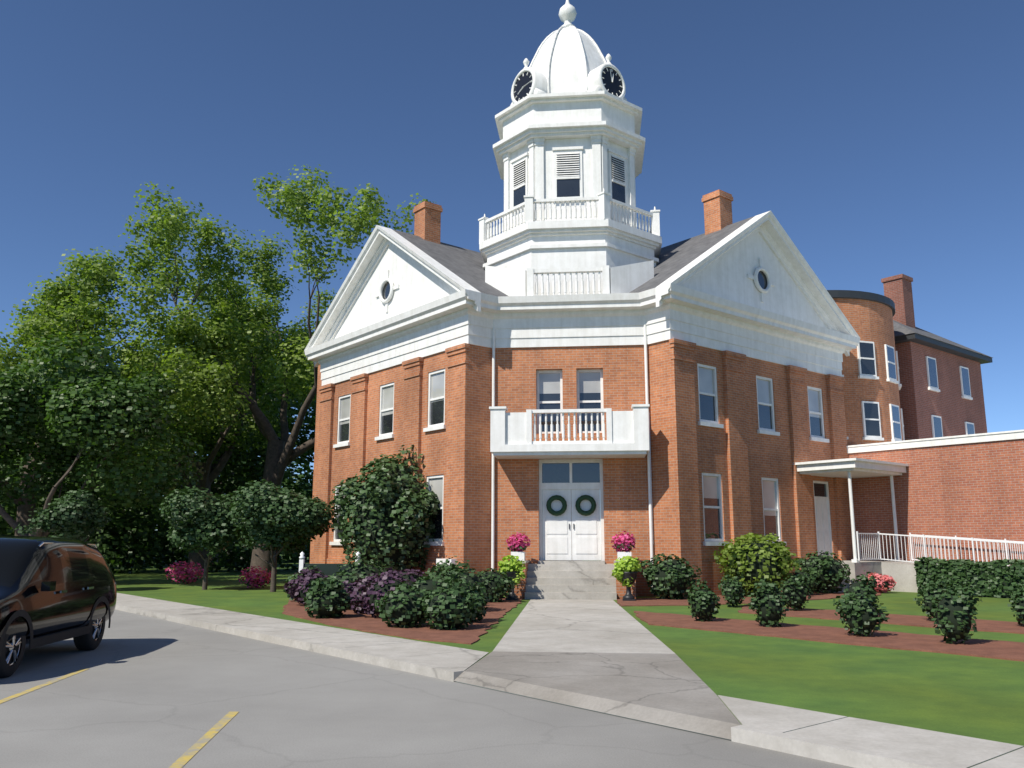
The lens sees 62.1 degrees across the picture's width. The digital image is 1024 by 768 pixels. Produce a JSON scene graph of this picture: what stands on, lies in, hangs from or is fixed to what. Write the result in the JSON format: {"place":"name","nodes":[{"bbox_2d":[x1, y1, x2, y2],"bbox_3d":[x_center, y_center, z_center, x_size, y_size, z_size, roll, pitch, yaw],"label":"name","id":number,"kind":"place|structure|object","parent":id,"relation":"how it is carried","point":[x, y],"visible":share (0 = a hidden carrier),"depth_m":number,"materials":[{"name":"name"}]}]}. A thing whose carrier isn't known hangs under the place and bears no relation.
{"place":"outdoors","nodes":[
{"label":"outdoors","id":0,"kind":"place"},
{"bbox_2d":[0,609,853,767],"bbox_3d":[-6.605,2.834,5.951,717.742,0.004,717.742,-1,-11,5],"label":"road","id":1,"kind":"structure","parent":0,"point":[132,690],"depth_m":8.29,"materials":[{"name":"grey asphalt"}]},
{"bbox_2d":[0,536,116,677],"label":"suv","id":2,"kind":"object","parent":1,"relation":"on","point":[54,589],"visible":1,"depth_m":12.15,"materials":[{"name":"black paint"}]},
{"bbox_2d":[0,0,1023,739],"label":"sky","id":3,"kind":"structure","parent":0,"point":[885,138],"materials":[{"name":"blue"}]},
{"bbox_2d":[111,549,1023,765],"bbox_3d":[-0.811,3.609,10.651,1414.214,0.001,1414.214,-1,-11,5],"label":"ground","id":4,"kind":"structure","parent":0,"point":[974,697],"depth_m":11.40,"materials":[{"name":"green plant"}]},
{"bbox_2d":[14,488,111,548],"bbox_3d":[-14.759,5.125,28.067,2.373,3.392,3.381,-1,-11,5],"label":"tree","id":5,"kind":"object","parent":4,"relation":"on","point":[76,517],"visible":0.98,"depth_m":27.80,"materials":[{"name":"green plant"}]},
{"bbox_2d":[0,352,175,514],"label":"tree","id":6,"kind":"object","parent":4,"relation":"on","point":[49,441],"depth_m":50.98,"materials":[{"name":"green plant"}]},
{"bbox_2d":[0,331,206,536],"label":"tree","id":7,"kind":"object","parent":4,"relation":"on","point":[78,425],"visible":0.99,"depth_m":31.19,"materials":[{"name":"green plant"}]},
{"bbox_2d":[0,249,241,535],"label":"tree","id":8,"kind":"object","parent":4,"relation":"on","point":[36,327],"visible":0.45,"depth_m":36.61,"materials":[{"name":"green plant"}]},
{"bbox_2d":[2,232,308,574],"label":"tree","id":9,"kind":"object","parent":4,"relation":"on","point":[227,335],"visible":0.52,"depth_m":41.80,"materials":[{"name":"green plant"}]},
{"bbox_2d":[0,457,312,563],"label":"tree line","id":10,"kind":"object","parent":4,"relation":"on","point":[229,551],"visible":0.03,"depth_m":66.51,"materials":[{"name":"green plant"}]},
{"bbox_2d":[0,423,314,573],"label":"tree line","id":11,"kind":"object","parent":4,"relation":"on","point":[153,551],"visible":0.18,"depth_m":45.75,"materials":[{"name":"green plant"}]},
{"bbox_2d":[165,561,203,583],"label":"azalea","id":12,"kind":"object","parent":4,"relation":"on","point":[190,570],"depth_m":32.90,"materials":[{"name":"pink plant"}]},
{"bbox_2d":[159,486,248,589],"bbox_3d":[-10.261,5.276,29.113,3.470,3.477,3.308,-1,-11,5],"label":"tree","id":13,"kind":"object","parent":4,"relation":"on","point":[200,521],"visible":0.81,"depth_m":28.48,"materials":[{"name":"green plant"}]},
{"bbox_2d":[140,318,316,568],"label":"tree","id":14,"kind":"object","parent":4,"relation":"on","point":[308,420],"visible":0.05,"depth_m":49.14,"materials":[{"name":"green plant"}]},
{"bbox_2d":[238,566,270,587],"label":"azalea","id":15,"kind":"object","parent":4,"relation":"on","point":[253,572],"depth_m":30.00,"materials":[{"name":"purple plant"}]},
{"bbox_2d":[122,164,435,576],"bbox_3d":[-9.794,-0.092,41.182,17.402,18.510,17.393,-6,-12,29],"label":"tree","id":16,"kind":"object","parent":4,"relation":"on","point":[282,454],"visible":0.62,"depth_m":38.92,"materials":[{"name":"green plant"}]},
{"bbox_2d":[227,479,336,591],"bbox_3d":[-7.653,5.025,28.098,3.598,3.599,3.755,1,-11,-8],"label":"tree","id":17,"kind":"object","parent":4,"relation":"on","point":[269,518],"visible":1,"depth_m":27.26,"materials":[{"name":"green plant"}]},
{"bbox_2d":[115,593,1023,767],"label":"pavements","id":18,"kind":"structure","parent":4,"relation":"on","point":[612,657],"depth_m":10.37,"materials":[{"name":"concrete"}]},
{"bbox_2d":[304,0,859,599],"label":"courthouse","id":19,"kind":"structure","parent":4,"relation":"on","point":[536,346],"depth_m":28.05,"materials":[{"name":"brick"}]},
{"bbox_2d":[436,559,456,565],"bbox_3d":[-1.960,5.670,25.965,0.320,0.650,0.800,9,-14,-39],"label":"utility box","id":20,"kind":"object","parent":19,"relation":"attached to","point":[444,560],"visible":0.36,"depth_m":25.84,"materials":[{"name":"white paint"}]},
{"bbox_2d":[507,541,527,551],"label":"pink flowers","id":21,"kind":"object","parent":19,"relation":"on","point":[523,549],"visible":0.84,"depth_m":25.23,"materials":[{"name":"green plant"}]},
{"bbox_2d":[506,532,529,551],"bbox_3d":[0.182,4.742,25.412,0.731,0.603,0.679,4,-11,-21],"label":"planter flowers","id":22,"kind":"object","parent":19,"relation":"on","point":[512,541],"visible":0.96,"depth_m":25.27,"materials":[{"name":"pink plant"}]},
{"bbox_2d":[611,531,635,551],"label":"planter flowers","id":23,"kind":"object","parent":19,"relation":"on","point":[622,538],"visible":0.97,"depth_m":24.98,"materials":[{"name":"pink plant"}]},
{"bbox_2d":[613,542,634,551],"bbox_3d":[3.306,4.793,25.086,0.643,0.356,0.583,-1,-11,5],"label":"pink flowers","id":24,"kind":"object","parent":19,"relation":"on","point":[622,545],"visible":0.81,"depth_m":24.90,"materials":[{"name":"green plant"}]},
{"bbox_2d":[282,591,1023,661],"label":"mulch beds","id":25,"kind":"object","parent":4,"relation":"on","point":[470,634],"visible":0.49,"depth_m":15.82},
{"bbox_2d":[283,565,324,601],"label":"shrub","id":26,"kind":"object","parent":25,"relation":"on","point":[295,576],"visible":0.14,"depth_m":23.13,"materials":[{"name":"green plant"}]},
{"bbox_2d":[284,567,329,604],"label":"shrub","id":27,"kind":"object","parent":25,"relation":"on","point":[300,588],"visible":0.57,"depth_m":21.47,"materials":[{"name":"purple plant"}]},
{"bbox_2d":[303,577,351,618],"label":"shrub","id":28,"kind":"object","parent":25,"relation":"on","point":[329,597],"visible":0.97,"depth_m":17.93,"materials":[{"name":"green plant"}]},
{"bbox_2d":[299,552,360,577],"bbox_3d":[-5.164,5.420,24.048,1.748,1.340,0.178,1,-11,-4],"label":"sign board","id":29,"kind":"object","parent":25,"relation":"on","point":[329,569],"visible":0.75,"depth_m":24.06,"materials":[{"name":"green paint"}]},
{"bbox_2d":[328,570,364,609],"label":"shrub","id":30,"kind":"object","parent":25,"relation":"on","point":[350,577],"visible":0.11,"depth_m":20.33,"materials":[{"name":"green plant"}]},
{"bbox_2d":[342,573,377,613],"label":"shrub","id":31,"kind":"object","parent":25,"relation":"on","point":[358,608],"visible":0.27,"depth_m":19.16,"materials":[{"name":"purple plant"}]},
{"bbox_2d":[337,554,393,579],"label":"shrub","id":32,"kind":"object","parent":25,"relation":"on","point":[366,569],"visible":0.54,"depth_m":23.83,"materials":[{"name":"green plant"}]},
{"bbox_2d":[348,567,415,618],"bbox_3d":[-2.688,4.548,18.364,1.520,1.150,1.334,-1,-11,5],"label":"shrub","id":33,"kind":"object","parent":25,"relation":"on","point":[382,585],"visible":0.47,"depth_m":18.03,"materials":[{"name":"purple plant"}]},
{"bbox_2d":[326,444,439,572],"bbox_3d":[-4.163,4.346,27.800,3.969,4.792,4.013,-1,-11,5],"label":"holly bush","id":34,"kind":"object","parent":25,"relation":"on","point":[388,507],"visible":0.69,"depth_m":26.72,"materials":[{"name":"green plant"}]},
{"bbox_2d":[380,569,425,584],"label":"shrub","id":35,"kind":"object","parent":25,"relation":"on","point":[410,575],"visible":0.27,"depth_m":22.44,"materials":[{"name":"purple plant"}]},
{"bbox_2d":[375,581,433,627],"bbox_3d":[-2.088,4.266,16.285,1.132,0.946,1.081,-4,-11,21],"label":"shrub","id":36,"kind":"object","parent":25,"relation":"on","point":[400,606],"visible":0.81,"depth_m":16.00,"materials":[{"name":"green plant"}]},
{"bbox_2d":[412,575,458,619],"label":"shrub","id":37,"kind":"object","parent":25,"relation":"on","point":[424,582],"visible":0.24,"depth_m":17.65,"materials":[{"name":"green plant"}]},
{"bbox_2d":[422,564,458,582],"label":"shrub","id":38,"kind":"object","parent":25,"relation":"on","point":[435,573],"visible":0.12,"depth_m":21.54,"materials":[{"name":"green plant"}]},
{"bbox_2d":[430,561,464,575],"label":"shrub","id":39,"kind":"object","parent":25,"relation":"on","point":[442,562],"visible":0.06,"depth_m":24.21,"materials":[{"name":"green plant"}]},
{"bbox_2d":[420,574,478,629],"bbox_3d":[-1.173,4.120,15.920,1.134,1.090,1.117,-1,-11,5],"label":"shrub","id":40,"kind":"object","parent":25,"relation":"on","point":[451,608],"visible":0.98,"depth_m":15.65,"materials":[{"name":"green plant"}]},
{"bbox_2d":[437,578,488,622],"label":"shrub","id":41,"kind":"object","parent":25,"relation":"on","point":[479,593],"visible":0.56,"depth_m":17.14,"materials":[{"name":"green plant"}]},
{"bbox_2d":[438,556,491,605],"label":"shrub","id":42,"kind":"object","parent":25,"relation":"on","point":[471,576],"visible":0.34,"depth_m":19.76,"materials":[{"name":"green plant"}]},
{"bbox_2d":[475,568,514,601],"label":"shrub","id":43,"kind":"object","parent":25,"relation":"on","point":[500,585],"visible":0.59,"depth_m":22.73,"materials":[{"name":"green plant"}]},
{"bbox_2d":[498,555,525,599],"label":"potted plant","id":44,"kind":"object","parent":25,"relation":"on","point":[513,567],"visible":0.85,"depth_m":23.71,"materials":[{"name":"green plant"}]},
{"bbox_2d":[611,556,640,600],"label":"potted plant","id":45,"kind":"object","parent":25,"relation":"on","point":[626,570],"visible":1,"depth_m":23.41,"materials":[{"name":"green plant"}]},
{"bbox_2d":[638,553,701,599],"bbox_3d":[4.490,5.520,24.263,1.802,1.352,1.612,-1,-11,5],"label":"shrub","id":46,"kind":"object","parent":25,"relation":"on","point":[670,577],"visible":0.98,"depth_m":23.93,"materials":[{"name":"green plant"}]},
{"bbox_2d":[686,578,720,621],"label":"lawn shrub","id":47,"kind":"object","parent":25,"relation":"on","point":[703,603],"visible":0.98,"depth_m":17.19,"materials":[{"name":"green plant"}]},
{"bbox_2d":[713,533,798,595],"bbox_3d":[7.247,5.473,25.614,2.442,1.974,2.269,-1,-11,5],"label":"shrub","id":48,"kind":"object","parent":25,"relation":"on","point":[752,557],"visible":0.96,"depth_m":24.93,"materials":[{"name":"green plant"}]},
{"bbox_2d":[743,578,788,626],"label":"lawn shrub","id":49,"kind":"object","parent":25,"relation":"on","point":[767,604],"visible":0.99,"depth_m":16.07,"materials":[{"name":"green plant"}]},
{"bbox_2d":[779,573,810,610],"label":"lawn shrub","id":50,"kind":"object","parent":25,"relation":"on","point":[795,590],"visible":0.92,"depth_m":19.82,"materials":[{"name":"green plant"}]},
{"bbox_2d":[781,569,819,594],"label":"shrub","id":51,"kind":"object","parent":25,"relation":"on","point":[813,575],"visible":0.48,"depth_m":25.88,"materials":[{"name":"green plant"}]},
{"bbox_2d":[795,551,850,593],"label":"shrub","id":52,"kind":"object","parent":25,"relation":"on","point":[832,571],"visible":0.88,"depth_m":26.53,"materials":[{"name":"green plant"}]},
{"bbox_2d":[844,572,878,607],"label":"lawn shrub","id":53,"kind":"object","parent":25,"relation":"on","point":[862,582],"visible":0.61,"depth_m":18.59,"materials":[{"name":"green plant"}]},
{"bbox_2d":[833,585,889,636],"bbox_3d":[5.994,3.898,14.568,0.904,0.899,0.707,-1,-11,5],"label":"lawn shrub","id":54,"kind":"object","parent":25,"relation":"on","point":[860,616],"visible":1,"depth_m":14.44,"materials":[{"name":"green plant"}]},
{"bbox_2d":[867,572,896,592],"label":"coral flowers","id":55,"kind":"object","parent":25,"relation":"on","point":[885,584],"visible":0.61,"depth_m":27.03,"materials":[{"name":"pink plant"}]},
{"bbox_2d":[913,579,953,620],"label":"lawn shrub","id":56,"kind":"object","parent":25,"relation":"on","point":[930,593],"visible":0.66,"depth_m":17.26,"materials":[{"name":"green plant"}]},
{"bbox_2d":[931,582,982,643],"bbox_3d":[7.089,3.655,13.535,0.781,0.973,0.735,-1,-11,5],"label":"lawn shrub","id":57,"kind":"object","parent":25,"relation":"on","point":[954,612],"visible":1,"depth_m":13.37,"materials":[{"name":"green plant"}]},
{"bbox_2d":[1007,583,1023,625],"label":"lawn shrub","id":58,"kind":"object","parent":25,"relation":"on","point":[1017,604],"visible":1,"depth_m":16.15,"materials":[{"name":"green plant"}]},
{"bbox_2d":[310,274,1023,592],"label":"buildings","id":59,"kind":"structure","parent":4,"relation":"on","point":[928,454],"depth_m":30.69,"materials":[{"name":"brick"}]},
{"bbox_2d":[856,531,1023,565],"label":"ramp railing","id":60,"kind":"object","parent":59,"relation":"on","point":[956,538],"visible":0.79,"depth_m":27.70,"materials":[{"name":"white metal"}]},
{"bbox_2d":[718,572,744,607],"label":"lawn shrub","id":61,"kind":"object","parent":4,"relation":"on","point":[732,591],"visible":1,"depth_m":21.22,"materials":[{"name":"green plant"}]},
{"bbox_2d":[914,557,1023,597],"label":"hedge","id":62,"kind":"object","parent":4,"relation":"on","point":[994,579],"visible":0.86,"depth_m":25.35,"materials":[{"name":"green plant"}]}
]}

